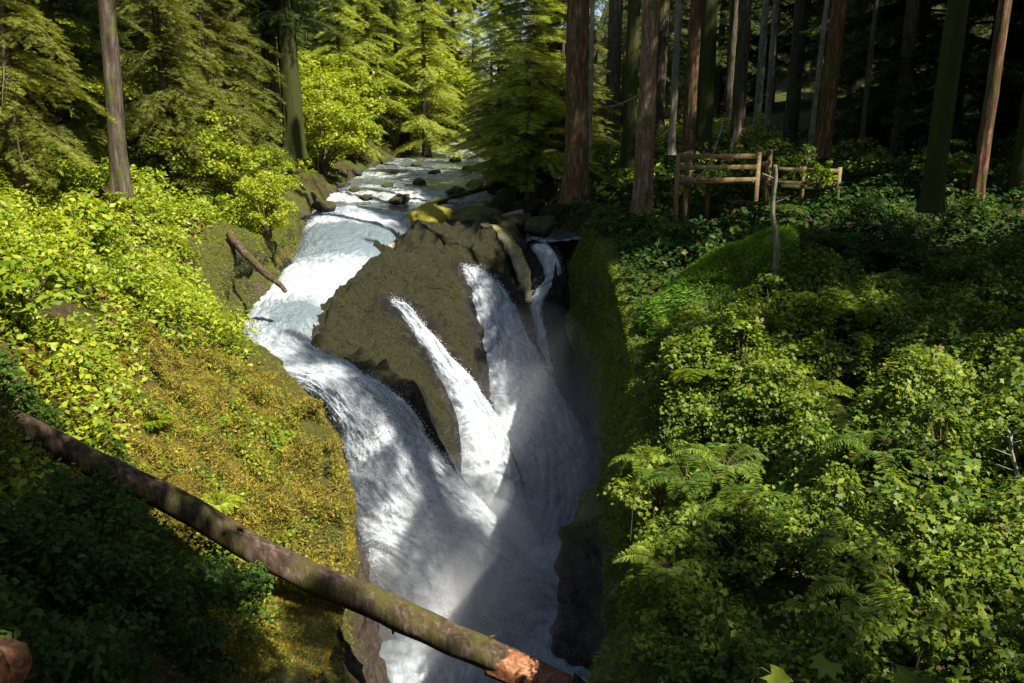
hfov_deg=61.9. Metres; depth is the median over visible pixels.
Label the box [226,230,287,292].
fallen log
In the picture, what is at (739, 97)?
conifer tree
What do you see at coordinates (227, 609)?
undergrowth
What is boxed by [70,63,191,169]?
broadleaf tree
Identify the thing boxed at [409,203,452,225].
boulder
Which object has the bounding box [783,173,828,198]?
shrub
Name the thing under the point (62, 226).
shrub
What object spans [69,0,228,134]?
conifer tree
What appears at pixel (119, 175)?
conifer tree
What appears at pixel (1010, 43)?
conifer tree
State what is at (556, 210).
boulder
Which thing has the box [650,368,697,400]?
shrub
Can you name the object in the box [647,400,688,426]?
shrub
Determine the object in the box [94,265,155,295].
shrub
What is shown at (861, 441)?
sword fern
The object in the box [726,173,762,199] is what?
shrub
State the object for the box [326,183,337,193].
boulder
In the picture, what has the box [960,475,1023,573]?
shrub
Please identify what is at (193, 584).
shrub
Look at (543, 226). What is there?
boulder
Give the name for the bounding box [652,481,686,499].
shrub
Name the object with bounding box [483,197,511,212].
boulder
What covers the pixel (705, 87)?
conifer tree
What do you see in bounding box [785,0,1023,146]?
conifer tree
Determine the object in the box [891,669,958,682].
sword fern
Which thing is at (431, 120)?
broadleaf tree
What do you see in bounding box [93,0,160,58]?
conifer tree
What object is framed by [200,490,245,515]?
sword fern
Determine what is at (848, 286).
sword fern
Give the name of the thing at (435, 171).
boulder
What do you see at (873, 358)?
sword fern
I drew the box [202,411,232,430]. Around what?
sword fern
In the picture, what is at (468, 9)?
conifer tree
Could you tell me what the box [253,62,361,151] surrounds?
broadleaf tree
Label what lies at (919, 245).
shrub
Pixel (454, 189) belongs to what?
boulder
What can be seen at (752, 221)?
shrub
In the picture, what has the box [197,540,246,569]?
sword fern
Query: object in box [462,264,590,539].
waterfall
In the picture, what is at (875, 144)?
shrub
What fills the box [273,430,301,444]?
sword fern
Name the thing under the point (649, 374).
shrub
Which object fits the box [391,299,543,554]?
waterfall
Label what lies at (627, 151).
conifer tree
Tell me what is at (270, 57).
conifer tree
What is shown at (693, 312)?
sword fern
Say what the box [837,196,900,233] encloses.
shrub
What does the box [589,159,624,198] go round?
shrub
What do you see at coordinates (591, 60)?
conifer tree
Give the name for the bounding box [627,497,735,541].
shrub
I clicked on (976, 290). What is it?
shrub
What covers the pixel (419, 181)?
boulder
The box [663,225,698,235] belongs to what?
sword fern
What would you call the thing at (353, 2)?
conifer tree
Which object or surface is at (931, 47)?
conifer tree
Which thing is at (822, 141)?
conifer tree
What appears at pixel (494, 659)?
fallen log
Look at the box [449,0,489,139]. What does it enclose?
conifer tree
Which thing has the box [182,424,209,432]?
sword fern
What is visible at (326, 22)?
conifer tree
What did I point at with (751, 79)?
conifer tree
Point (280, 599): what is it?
moss
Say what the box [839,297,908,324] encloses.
sword fern
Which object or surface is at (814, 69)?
conifer tree
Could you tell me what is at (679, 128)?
undergrowth
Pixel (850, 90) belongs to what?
conifer tree
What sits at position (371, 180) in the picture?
river
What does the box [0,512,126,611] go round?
shrub
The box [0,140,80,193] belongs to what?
shrub
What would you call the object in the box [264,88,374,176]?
broadleaf tree
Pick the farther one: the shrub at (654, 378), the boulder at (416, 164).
the boulder at (416, 164)
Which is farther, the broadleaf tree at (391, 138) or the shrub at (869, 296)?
the broadleaf tree at (391, 138)
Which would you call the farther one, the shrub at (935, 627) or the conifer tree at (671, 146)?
the conifer tree at (671, 146)
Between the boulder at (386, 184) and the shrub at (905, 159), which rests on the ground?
the shrub at (905, 159)
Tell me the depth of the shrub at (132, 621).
7.65 m
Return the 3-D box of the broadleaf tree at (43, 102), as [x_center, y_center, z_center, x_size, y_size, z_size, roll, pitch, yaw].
[-17.049,-8.728,28.582,4.757,3.888,4.645,-13,20,-39]
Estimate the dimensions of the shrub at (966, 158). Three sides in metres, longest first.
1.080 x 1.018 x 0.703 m
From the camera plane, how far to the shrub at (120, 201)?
23.00 m
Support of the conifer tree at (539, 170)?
on the ground
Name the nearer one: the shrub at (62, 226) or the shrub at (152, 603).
the shrub at (152, 603)
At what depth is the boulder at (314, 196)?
40.54 m
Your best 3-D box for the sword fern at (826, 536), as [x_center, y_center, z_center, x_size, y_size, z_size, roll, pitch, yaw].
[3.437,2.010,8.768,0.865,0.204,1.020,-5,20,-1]
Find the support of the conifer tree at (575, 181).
on the ground
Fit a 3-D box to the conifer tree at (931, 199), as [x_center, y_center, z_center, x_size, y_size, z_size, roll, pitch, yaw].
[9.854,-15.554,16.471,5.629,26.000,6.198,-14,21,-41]
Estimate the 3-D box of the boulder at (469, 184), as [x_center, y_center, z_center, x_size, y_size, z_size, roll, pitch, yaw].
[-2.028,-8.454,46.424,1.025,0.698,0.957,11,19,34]
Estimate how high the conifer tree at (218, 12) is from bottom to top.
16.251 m
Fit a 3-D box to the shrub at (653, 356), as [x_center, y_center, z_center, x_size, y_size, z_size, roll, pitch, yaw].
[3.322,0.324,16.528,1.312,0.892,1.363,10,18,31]
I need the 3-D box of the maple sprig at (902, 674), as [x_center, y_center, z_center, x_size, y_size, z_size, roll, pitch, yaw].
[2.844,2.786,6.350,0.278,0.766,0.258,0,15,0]
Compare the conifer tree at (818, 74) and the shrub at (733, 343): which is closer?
the shrub at (733, 343)
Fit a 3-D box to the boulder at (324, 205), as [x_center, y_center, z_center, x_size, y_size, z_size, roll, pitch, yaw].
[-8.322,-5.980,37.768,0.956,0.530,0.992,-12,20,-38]
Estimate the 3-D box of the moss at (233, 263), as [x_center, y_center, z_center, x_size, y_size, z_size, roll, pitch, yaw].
[-8.610,-2.645,28.603,3.725,3.467,19.756,-3,16,-11]
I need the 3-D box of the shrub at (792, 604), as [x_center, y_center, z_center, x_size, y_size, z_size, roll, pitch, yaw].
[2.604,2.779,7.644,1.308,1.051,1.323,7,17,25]
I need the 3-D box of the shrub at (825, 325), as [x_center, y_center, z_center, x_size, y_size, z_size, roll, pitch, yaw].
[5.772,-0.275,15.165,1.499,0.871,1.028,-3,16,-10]
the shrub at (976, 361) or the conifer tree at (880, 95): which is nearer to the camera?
the shrub at (976, 361)
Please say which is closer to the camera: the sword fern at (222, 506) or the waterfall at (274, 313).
the sword fern at (222, 506)
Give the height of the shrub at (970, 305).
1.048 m
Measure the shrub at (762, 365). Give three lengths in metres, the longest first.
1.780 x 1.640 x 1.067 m
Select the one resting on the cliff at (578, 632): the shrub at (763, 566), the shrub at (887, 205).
the shrub at (763, 566)
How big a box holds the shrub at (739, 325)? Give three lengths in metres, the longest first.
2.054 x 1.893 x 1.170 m
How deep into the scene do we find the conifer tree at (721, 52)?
63.30 m
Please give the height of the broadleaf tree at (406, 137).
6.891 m
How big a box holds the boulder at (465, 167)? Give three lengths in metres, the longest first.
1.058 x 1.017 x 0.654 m
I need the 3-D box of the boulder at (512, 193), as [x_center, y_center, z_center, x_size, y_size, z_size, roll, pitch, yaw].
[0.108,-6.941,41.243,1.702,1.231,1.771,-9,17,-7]
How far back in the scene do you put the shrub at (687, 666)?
8.09 m
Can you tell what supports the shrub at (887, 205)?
on the ground
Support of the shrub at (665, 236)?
on the ground
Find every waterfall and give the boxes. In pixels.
[242,205,558,644]
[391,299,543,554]
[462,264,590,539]
[529,241,561,379]
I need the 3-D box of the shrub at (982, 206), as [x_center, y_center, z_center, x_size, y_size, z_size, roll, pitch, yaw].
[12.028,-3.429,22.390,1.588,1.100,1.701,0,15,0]
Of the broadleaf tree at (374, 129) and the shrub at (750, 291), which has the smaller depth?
the shrub at (750, 291)
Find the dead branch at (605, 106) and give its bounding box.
[599,94,638,108]
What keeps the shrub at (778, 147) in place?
on the ground
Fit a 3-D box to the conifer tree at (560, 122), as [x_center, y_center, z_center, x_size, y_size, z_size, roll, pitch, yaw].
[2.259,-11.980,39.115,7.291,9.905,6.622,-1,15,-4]
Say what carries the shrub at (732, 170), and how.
on the ground
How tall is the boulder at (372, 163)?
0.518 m
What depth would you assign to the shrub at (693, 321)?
16.45 m
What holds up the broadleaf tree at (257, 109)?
on the ground
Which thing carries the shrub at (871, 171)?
on the ground
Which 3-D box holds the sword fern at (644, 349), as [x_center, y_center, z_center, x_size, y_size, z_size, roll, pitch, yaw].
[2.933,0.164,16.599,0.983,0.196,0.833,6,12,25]
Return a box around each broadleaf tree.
[6,24,76,109]
[7,9,89,110]
[38,0,149,84]
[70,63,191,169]
[127,119,239,206]
[128,39,262,113]
[172,57,268,144]
[185,108,256,193]
[233,170,299,256]
[242,144,302,208]
[251,33,335,106]
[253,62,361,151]
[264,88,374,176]
[280,53,389,149]
[333,41,400,121]
[333,93,382,161]
[342,40,431,124]
[354,12,426,63]
[364,59,450,144]
[374,78,424,147]
[386,29,468,114]
[414,87,445,138]
[428,63,476,132]
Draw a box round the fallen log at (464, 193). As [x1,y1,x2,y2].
[425,177,506,203]
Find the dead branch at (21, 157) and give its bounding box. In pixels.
[4,131,31,166]
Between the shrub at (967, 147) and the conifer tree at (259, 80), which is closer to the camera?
the shrub at (967, 147)
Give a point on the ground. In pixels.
(766, 592)
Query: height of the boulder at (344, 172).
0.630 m
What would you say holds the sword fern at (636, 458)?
on the cliff at (578, 632)
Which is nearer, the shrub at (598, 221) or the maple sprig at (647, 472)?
the maple sprig at (647, 472)
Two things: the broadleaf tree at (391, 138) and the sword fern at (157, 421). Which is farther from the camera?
the broadleaf tree at (391, 138)
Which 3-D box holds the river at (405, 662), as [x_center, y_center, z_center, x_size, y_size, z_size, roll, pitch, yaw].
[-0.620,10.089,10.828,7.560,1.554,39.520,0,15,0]
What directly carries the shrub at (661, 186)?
on the ground
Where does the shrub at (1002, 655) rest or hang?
on the ground
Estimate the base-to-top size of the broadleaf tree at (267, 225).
2.941 m
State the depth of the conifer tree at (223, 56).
32.21 m
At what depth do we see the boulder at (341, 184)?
46.12 m
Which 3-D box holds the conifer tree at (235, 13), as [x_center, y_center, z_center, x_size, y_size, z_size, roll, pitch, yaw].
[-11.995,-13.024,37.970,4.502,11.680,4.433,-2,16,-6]
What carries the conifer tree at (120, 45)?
on the ground
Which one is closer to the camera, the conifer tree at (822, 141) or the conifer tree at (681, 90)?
the conifer tree at (822, 141)
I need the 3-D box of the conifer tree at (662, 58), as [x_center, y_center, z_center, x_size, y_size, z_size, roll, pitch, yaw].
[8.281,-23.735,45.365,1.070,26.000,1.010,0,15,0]
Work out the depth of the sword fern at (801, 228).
22.08 m
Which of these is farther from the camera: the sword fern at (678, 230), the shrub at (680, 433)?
the sword fern at (678, 230)
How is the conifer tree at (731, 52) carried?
on the ground
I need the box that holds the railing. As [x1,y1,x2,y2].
[762,165,841,210]
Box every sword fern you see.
[129,500,153,516]
[140,414,178,429]
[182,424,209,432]
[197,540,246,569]
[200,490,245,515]
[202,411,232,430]
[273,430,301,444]
[607,446,676,471]
[612,533,703,598]
[635,342,661,354]
[639,454,718,501]
[655,239,699,250]
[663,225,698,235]
[663,358,735,382]
[670,442,768,489]
[681,309,717,325]
[700,484,804,534]
[708,221,748,234]
[711,286,768,294]
[746,184,780,192]
[762,204,811,218]
[762,314,820,333]
[779,377,856,407]
[793,224,829,244]
[796,663,893,682]
[806,558,913,611]
[807,511,902,567]
[815,279,856,291]
[818,428,928,472]
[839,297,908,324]
[851,580,981,661]
[852,353,913,373]
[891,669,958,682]
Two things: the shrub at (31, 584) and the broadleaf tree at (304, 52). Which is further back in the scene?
the broadleaf tree at (304, 52)
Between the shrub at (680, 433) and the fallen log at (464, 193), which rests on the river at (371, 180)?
the fallen log at (464, 193)
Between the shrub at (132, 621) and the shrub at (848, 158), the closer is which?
the shrub at (132, 621)
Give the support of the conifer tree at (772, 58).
on the ground
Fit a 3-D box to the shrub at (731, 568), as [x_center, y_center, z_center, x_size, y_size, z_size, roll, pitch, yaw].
[2.595,2.195,9.466,1.447,0.846,1.106,0,15,0]
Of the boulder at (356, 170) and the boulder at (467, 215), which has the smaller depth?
the boulder at (467, 215)
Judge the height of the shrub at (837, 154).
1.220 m
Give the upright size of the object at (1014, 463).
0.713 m
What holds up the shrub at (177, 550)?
on the ground
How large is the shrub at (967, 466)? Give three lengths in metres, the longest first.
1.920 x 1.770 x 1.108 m
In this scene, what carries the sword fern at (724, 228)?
on the ground
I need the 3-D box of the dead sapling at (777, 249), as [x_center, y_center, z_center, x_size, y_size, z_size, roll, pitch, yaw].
[5.248,-2.128,17.044,0.712,2.755,0.139,0,15,0]
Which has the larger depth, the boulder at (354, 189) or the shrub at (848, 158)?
the boulder at (354, 189)
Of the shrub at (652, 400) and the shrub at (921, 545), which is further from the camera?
the shrub at (652, 400)
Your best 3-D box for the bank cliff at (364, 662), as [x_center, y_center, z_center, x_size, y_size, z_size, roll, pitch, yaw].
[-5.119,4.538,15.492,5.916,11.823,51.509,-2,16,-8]
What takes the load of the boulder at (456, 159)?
in the river at (371, 180)
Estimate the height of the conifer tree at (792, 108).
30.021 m
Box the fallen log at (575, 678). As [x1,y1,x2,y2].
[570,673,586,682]
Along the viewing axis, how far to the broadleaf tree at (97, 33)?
36.87 m
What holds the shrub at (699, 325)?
on the cliff at (578, 632)
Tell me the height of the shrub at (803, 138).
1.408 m
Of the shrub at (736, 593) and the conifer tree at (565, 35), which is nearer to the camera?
the shrub at (736, 593)
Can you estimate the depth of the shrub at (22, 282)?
12.51 m
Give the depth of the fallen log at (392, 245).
33.64 m
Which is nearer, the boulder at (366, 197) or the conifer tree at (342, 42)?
the boulder at (366, 197)
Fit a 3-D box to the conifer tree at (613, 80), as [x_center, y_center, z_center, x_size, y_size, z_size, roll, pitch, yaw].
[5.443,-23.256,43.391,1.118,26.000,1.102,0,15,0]
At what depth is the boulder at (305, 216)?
36.65 m
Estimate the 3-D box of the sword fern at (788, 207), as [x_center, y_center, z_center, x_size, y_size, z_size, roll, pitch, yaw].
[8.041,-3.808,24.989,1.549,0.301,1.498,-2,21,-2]
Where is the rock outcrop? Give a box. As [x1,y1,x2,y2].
[278,212,579,642]
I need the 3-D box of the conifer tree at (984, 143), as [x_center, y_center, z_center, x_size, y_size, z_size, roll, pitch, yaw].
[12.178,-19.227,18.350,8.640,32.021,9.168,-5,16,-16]
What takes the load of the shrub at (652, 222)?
on the ground
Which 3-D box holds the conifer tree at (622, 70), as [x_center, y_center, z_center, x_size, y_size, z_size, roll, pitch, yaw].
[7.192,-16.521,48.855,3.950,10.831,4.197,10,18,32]
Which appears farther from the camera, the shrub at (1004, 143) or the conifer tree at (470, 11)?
the conifer tree at (470, 11)
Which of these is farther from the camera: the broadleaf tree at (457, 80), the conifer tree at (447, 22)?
the conifer tree at (447, 22)
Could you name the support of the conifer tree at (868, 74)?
on the ground
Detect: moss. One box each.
[0,287,351,682]
[0,328,356,675]
[147,344,362,682]
[178,193,310,388]
[287,216,574,450]
[556,212,753,682]
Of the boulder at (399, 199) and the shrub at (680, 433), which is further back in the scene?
the boulder at (399, 199)
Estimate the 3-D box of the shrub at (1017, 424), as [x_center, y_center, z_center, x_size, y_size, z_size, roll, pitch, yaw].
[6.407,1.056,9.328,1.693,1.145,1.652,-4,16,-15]
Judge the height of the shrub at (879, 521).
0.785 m
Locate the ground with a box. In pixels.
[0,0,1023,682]
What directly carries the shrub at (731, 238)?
on the ground
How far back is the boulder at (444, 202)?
42.20 m
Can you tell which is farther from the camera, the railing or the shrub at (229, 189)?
the shrub at (229, 189)
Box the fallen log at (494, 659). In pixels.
[0,404,570,682]
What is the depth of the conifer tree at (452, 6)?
86.09 m
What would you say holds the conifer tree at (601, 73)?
on the ground
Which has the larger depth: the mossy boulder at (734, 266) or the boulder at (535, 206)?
the boulder at (535, 206)
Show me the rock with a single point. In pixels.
(512, 249)
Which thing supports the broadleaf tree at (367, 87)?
on the ground
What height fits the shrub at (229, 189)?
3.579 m
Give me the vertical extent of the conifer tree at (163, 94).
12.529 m
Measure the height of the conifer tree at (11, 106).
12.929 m
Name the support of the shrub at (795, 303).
on the ground
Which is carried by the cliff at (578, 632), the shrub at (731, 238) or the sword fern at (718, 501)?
the sword fern at (718, 501)
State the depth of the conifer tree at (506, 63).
42.03 m
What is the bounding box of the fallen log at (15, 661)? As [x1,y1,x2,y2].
[0,637,31,682]
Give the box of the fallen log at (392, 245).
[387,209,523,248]
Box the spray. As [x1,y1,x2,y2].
[244,211,586,646]
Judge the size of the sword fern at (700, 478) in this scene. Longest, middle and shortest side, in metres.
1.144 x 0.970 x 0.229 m
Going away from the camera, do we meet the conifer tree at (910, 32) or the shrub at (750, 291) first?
the shrub at (750, 291)
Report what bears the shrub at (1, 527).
on the ground
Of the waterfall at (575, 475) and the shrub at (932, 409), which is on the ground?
the shrub at (932, 409)
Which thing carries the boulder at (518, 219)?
on the rock outcrop
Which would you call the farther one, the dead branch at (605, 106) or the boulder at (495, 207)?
the boulder at (495, 207)
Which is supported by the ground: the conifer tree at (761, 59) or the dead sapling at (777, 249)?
the conifer tree at (761, 59)
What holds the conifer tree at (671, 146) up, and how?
on the ground
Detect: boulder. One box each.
[294,203,310,221]
[310,192,316,201]
[312,200,336,211]
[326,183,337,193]
[334,169,348,177]
[336,182,348,187]
[349,165,363,174]
[349,186,359,191]
[359,194,372,200]
[368,161,375,166]
[381,182,392,187]
[388,194,409,204]
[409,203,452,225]
[411,162,421,165]
[412,177,427,184]
[428,169,440,173]
[431,196,447,203]
[445,186,465,194]
[447,205,505,225]
[449,157,461,161]
[462,165,477,171]
[465,180,482,187]
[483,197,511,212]
[484,205,500,210]
[496,185,524,206]
[503,213,531,229]
[512,198,548,216]
[524,215,556,237]
[537,203,566,220]
[634,224,800,337]
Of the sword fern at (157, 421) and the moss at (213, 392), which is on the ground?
the sword fern at (157, 421)
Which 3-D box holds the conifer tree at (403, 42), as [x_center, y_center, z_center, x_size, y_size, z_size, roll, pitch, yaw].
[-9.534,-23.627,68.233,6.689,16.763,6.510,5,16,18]
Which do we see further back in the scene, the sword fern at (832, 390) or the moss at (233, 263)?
the moss at (233, 263)
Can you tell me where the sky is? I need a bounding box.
[426,0,607,82]
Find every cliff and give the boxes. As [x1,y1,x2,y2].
[187,188,389,682]
[549,209,759,682]
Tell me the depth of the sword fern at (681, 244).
22.74 m
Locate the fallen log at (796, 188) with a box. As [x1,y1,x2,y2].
[781,184,920,194]
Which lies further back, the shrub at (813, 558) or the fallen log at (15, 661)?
the shrub at (813, 558)
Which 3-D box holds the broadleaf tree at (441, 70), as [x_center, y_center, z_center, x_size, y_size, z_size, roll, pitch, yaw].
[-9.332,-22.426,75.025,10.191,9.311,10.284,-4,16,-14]
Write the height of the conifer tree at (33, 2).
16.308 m
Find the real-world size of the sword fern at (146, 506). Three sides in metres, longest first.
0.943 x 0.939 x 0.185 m
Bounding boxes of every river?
[306,142,579,242]
[379,539,590,682]
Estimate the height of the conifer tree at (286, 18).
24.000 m
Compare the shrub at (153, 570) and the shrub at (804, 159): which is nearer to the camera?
the shrub at (153, 570)
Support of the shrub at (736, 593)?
on the ground
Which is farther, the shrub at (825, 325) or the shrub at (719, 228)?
the shrub at (719, 228)
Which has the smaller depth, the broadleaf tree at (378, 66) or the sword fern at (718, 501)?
the sword fern at (718, 501)
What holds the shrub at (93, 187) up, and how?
on the ground
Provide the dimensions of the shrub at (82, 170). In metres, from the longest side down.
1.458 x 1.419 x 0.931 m
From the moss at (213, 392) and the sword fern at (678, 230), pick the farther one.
the sword fern at (678, 230)
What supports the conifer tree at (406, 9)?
on the ground
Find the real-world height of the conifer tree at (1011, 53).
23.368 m
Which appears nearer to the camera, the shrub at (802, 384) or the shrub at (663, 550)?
the shrub at (663, 550)
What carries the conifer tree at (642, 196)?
on the ground
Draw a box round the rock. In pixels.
[480,222,531,310]
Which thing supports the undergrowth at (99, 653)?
on the ground
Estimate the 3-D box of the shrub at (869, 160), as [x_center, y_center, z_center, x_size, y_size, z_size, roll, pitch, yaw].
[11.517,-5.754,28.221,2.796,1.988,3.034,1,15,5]
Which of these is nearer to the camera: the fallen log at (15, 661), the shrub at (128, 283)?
the fallen log at (15, 661)
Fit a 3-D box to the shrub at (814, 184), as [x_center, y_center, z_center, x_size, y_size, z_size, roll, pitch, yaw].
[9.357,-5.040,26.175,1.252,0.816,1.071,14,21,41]
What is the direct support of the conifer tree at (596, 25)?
on the ground
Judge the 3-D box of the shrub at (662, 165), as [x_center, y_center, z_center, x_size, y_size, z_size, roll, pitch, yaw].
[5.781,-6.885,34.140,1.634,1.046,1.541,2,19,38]
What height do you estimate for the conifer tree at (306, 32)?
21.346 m
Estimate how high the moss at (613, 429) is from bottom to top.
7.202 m
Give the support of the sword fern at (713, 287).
on the mossy boulder at (734, 266)
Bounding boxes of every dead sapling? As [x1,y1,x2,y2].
[762,165,791,297]
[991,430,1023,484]
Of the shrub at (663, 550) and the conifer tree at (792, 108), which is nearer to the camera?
the shrub at (663, 550)
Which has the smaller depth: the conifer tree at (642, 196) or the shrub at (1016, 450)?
the shrub at (1016, 450)
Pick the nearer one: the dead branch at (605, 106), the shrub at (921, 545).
the shrub at (921, 545)
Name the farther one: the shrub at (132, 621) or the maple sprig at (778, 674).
the shrub at (132, 621)
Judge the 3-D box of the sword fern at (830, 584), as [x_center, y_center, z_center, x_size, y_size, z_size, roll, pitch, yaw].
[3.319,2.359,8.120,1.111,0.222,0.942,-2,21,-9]
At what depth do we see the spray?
21.92 m
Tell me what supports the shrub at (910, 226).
on the ground
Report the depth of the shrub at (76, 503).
8.84 m
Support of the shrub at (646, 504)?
on the cliff at (578, 632)
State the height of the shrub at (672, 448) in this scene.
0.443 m
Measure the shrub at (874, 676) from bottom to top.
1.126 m
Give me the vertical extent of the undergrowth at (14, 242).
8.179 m
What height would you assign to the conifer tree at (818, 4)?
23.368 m
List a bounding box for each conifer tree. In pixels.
[0,0,89,138]
[0,0,116,215]
[0,0,164,162]
[4,0,149,106]
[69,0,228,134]
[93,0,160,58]
[95,0,252,202]
[98,0,134,197]
[147,0,285,185]
[162,0,266,142]
[191,0,277,71]
[205,0,356,158]
[208,0,314,142]
[211,0,297,166]
[255,0,341,51]
[259,6,281,118]
[275,0,364,77]
[296,0,362,43]
[300,0,388,162]
[328,0,418,83]
[330,0,420,144]
[333,0,401,44]
[384,0,437,52]
[385,0,435,151]
[386,0,469,157]
[395,0,483,48]
[414,0,484,16]
[419,0,495,92]
[442,0,544,188]
[442,0,612,200]
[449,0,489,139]
[457,0,528,31]
[458,0,515,137]
[463,18,522,159]
[478,0,604,153]
[486,0,534,132]
[486,0,622,182]
[501,0,566,190]
[512,0,626,47]
[554,0,606,137]
[556,0,594,122]
[558,0,591,204]
[589,0,594,161]
[594,0,623,128]
[594,1,640,135]
[600,0,669,138]
[601,0,622,146]
[618,0,640,167]
[629,0,659,213]
[655,0,669,139]
[665,0,684,118]
[665,0,689,132]
[666,0,682,154]
[669,0,789,116]
[681,0,702,161]
[695,0,717,153]
[715,0,822,107]
[722,0,738,119]
[727,0,751,152]
[751,0,883,101]
[752,0,768,128]
[763,0,779,130]
[781,0,808,150]
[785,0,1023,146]
[808,0,829,148]
[810,0,847,156]
[810,3,823,77]
[816,0,1023,156]
[844,1,867,129]
[857,0,878,150]
[873,0,1023,138]
[889,0,920,158]
[914,0,969,213]
[955,0,1023,138]
[961,1,1023,82]
[967,0,1011,197]
[1005,90,1023,206]
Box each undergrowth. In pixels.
[0,104,274,513]
[0,245,322,671]
[0,349,278,682]
[38,77,914,230]
[546,113,1023,339]
[639,232,1023,682]
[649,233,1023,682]
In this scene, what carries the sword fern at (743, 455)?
on the cliff at (578, 632)
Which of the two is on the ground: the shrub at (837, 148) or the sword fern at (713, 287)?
the shrub at (837, 148)
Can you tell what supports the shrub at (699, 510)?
on the ground
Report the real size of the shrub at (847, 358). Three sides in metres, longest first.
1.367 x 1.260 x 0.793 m
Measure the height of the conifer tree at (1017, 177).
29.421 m
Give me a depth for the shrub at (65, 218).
18.35 m
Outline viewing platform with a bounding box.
[673,149,772,223]
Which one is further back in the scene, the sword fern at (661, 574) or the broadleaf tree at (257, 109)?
the broadleaf tree at (257, 109)
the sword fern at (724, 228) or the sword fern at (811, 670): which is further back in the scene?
the sword fern at (724, 228)
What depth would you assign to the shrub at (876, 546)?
7.98 m
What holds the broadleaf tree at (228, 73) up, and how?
on the ground
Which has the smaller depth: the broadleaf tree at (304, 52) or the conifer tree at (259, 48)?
the conifer tree at (259, 48)
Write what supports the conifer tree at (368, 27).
on the ground
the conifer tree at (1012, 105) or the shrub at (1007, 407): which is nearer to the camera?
the shrub at (1007, 407)
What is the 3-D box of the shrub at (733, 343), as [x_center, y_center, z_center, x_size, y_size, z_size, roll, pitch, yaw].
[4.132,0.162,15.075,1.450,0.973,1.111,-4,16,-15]
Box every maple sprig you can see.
[630,469,652,540]
[751,664,792,682]
[808,653,843,682]
[877,664,916,682]
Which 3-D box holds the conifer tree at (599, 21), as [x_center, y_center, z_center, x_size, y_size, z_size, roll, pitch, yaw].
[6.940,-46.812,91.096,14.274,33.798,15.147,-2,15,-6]
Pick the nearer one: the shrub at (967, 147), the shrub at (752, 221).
the shrub at (752, 221)
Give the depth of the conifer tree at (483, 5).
103.77 m
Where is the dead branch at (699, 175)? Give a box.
[694,117,731,181]
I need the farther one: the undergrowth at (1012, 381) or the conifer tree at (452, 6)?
the conifer tree at (452, 6)
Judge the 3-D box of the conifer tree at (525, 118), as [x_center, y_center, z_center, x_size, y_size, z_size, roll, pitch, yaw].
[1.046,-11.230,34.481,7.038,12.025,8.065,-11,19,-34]
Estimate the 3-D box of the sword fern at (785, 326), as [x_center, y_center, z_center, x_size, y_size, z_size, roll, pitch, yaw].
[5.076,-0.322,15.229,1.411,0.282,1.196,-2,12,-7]
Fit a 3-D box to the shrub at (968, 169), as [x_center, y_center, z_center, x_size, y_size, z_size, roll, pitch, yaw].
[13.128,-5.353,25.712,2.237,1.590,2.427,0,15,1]
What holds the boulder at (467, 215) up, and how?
in the river at (371, 180)
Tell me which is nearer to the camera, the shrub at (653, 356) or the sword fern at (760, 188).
the shrub at (653, 356)
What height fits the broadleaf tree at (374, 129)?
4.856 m
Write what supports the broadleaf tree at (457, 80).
on the ground
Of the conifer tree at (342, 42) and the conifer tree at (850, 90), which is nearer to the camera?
the conifer tree at (850, 90)
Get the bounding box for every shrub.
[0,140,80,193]
[0,251,86,320]
[0,510,15,534]
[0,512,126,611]
[10,215,91,253]
[11,212,83,242]
[21,484,125,545]
[31,229,94,269]
[36,230,96,262]
[40,192,127,253]
[54,155,104,187]
[57,160,108,197]
[63,596,165,682]
[80,192,132,219]
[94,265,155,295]
[108,576,205,650]
[112,550,186,634]
[130,166,169,192]
[140,520,191,565]
[156,618,240,682]
[182,557,200,589]
[202,551,237,569]
[204,144,281,227]
[586,204,632,232]
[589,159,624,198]
[596,449,700,525]
[612,179,633,202]
[612,207,676,242]
[621,528,732,617]
[621,583,754,682]
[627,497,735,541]
[636,362,665,395]
[643,222,685,252]
[643,382,682,406]
[645,437,709,474]
[646,344,670,372]
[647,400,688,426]
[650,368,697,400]
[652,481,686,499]
[653,176,673,204]
[654,145,679,166]
[654,155,674,180]
[658,658,735,682]
[666,416,713,444]
[667,632,755,682]
[668,438,699,458]
[681,319,741,362]
[681,495,712,529]
[681,573,757,623]
[682,318,707,339]
[686,222,765,264]
[686,496,817,581]
[688,315,808,384]
[703,217,740,244]
[707,487,795,585]
[712,329,788,367]
[714,199,795,238]
[719,369,822,427]
[720,123,793,175]
[723,273,808,333]
[724,160,783,186]
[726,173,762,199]
[728,588,880,682]
[729,355,836,428]
[741,368,814,406]
[756,667,948,682]
[779,143,821,178]
[779,285,877,351]
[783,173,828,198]
[791,127,840,151]
[794,523,915,590]
[800,164,837,190]
[802,302,877,346]
[810,531,1000,624]
[814,144,861,175]
[817,141,860,166]
[819,330,896,380]
[820,137,901,186]
[825,287,923,349]
[835,148,883,177]
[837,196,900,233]
[839,220,934,268]
[844,195,923,227]
[847,597,1019,682]
[850,447,1023,561]
[855,156,907,185]
[858,494,943,570]
[864,138,889,154]
[879,155,923,185]
[879,212,926,241]
[879,395,1014,482]
[899,517,1023,606]
[910,138,991,185]
[912,298,1023,361]
[915,164,969,204]
[921,253,1023,318]
[936,342,999,374]
[940,189,1001,230]
[950,154,972,168]
[951,140,976,153]
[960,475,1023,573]
[963,406,1023,467]
[969,586,1023,682]
[982,656,1023,682]
[988,162,1012,196]
[990,389,1023,430]
[991,127,1016,152]
[995,402,1023,451]
[999,152,1013,179]
[1007,287,1023,311]
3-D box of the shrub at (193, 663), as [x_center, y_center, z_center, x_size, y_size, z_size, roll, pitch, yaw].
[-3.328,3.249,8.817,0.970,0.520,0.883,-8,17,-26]

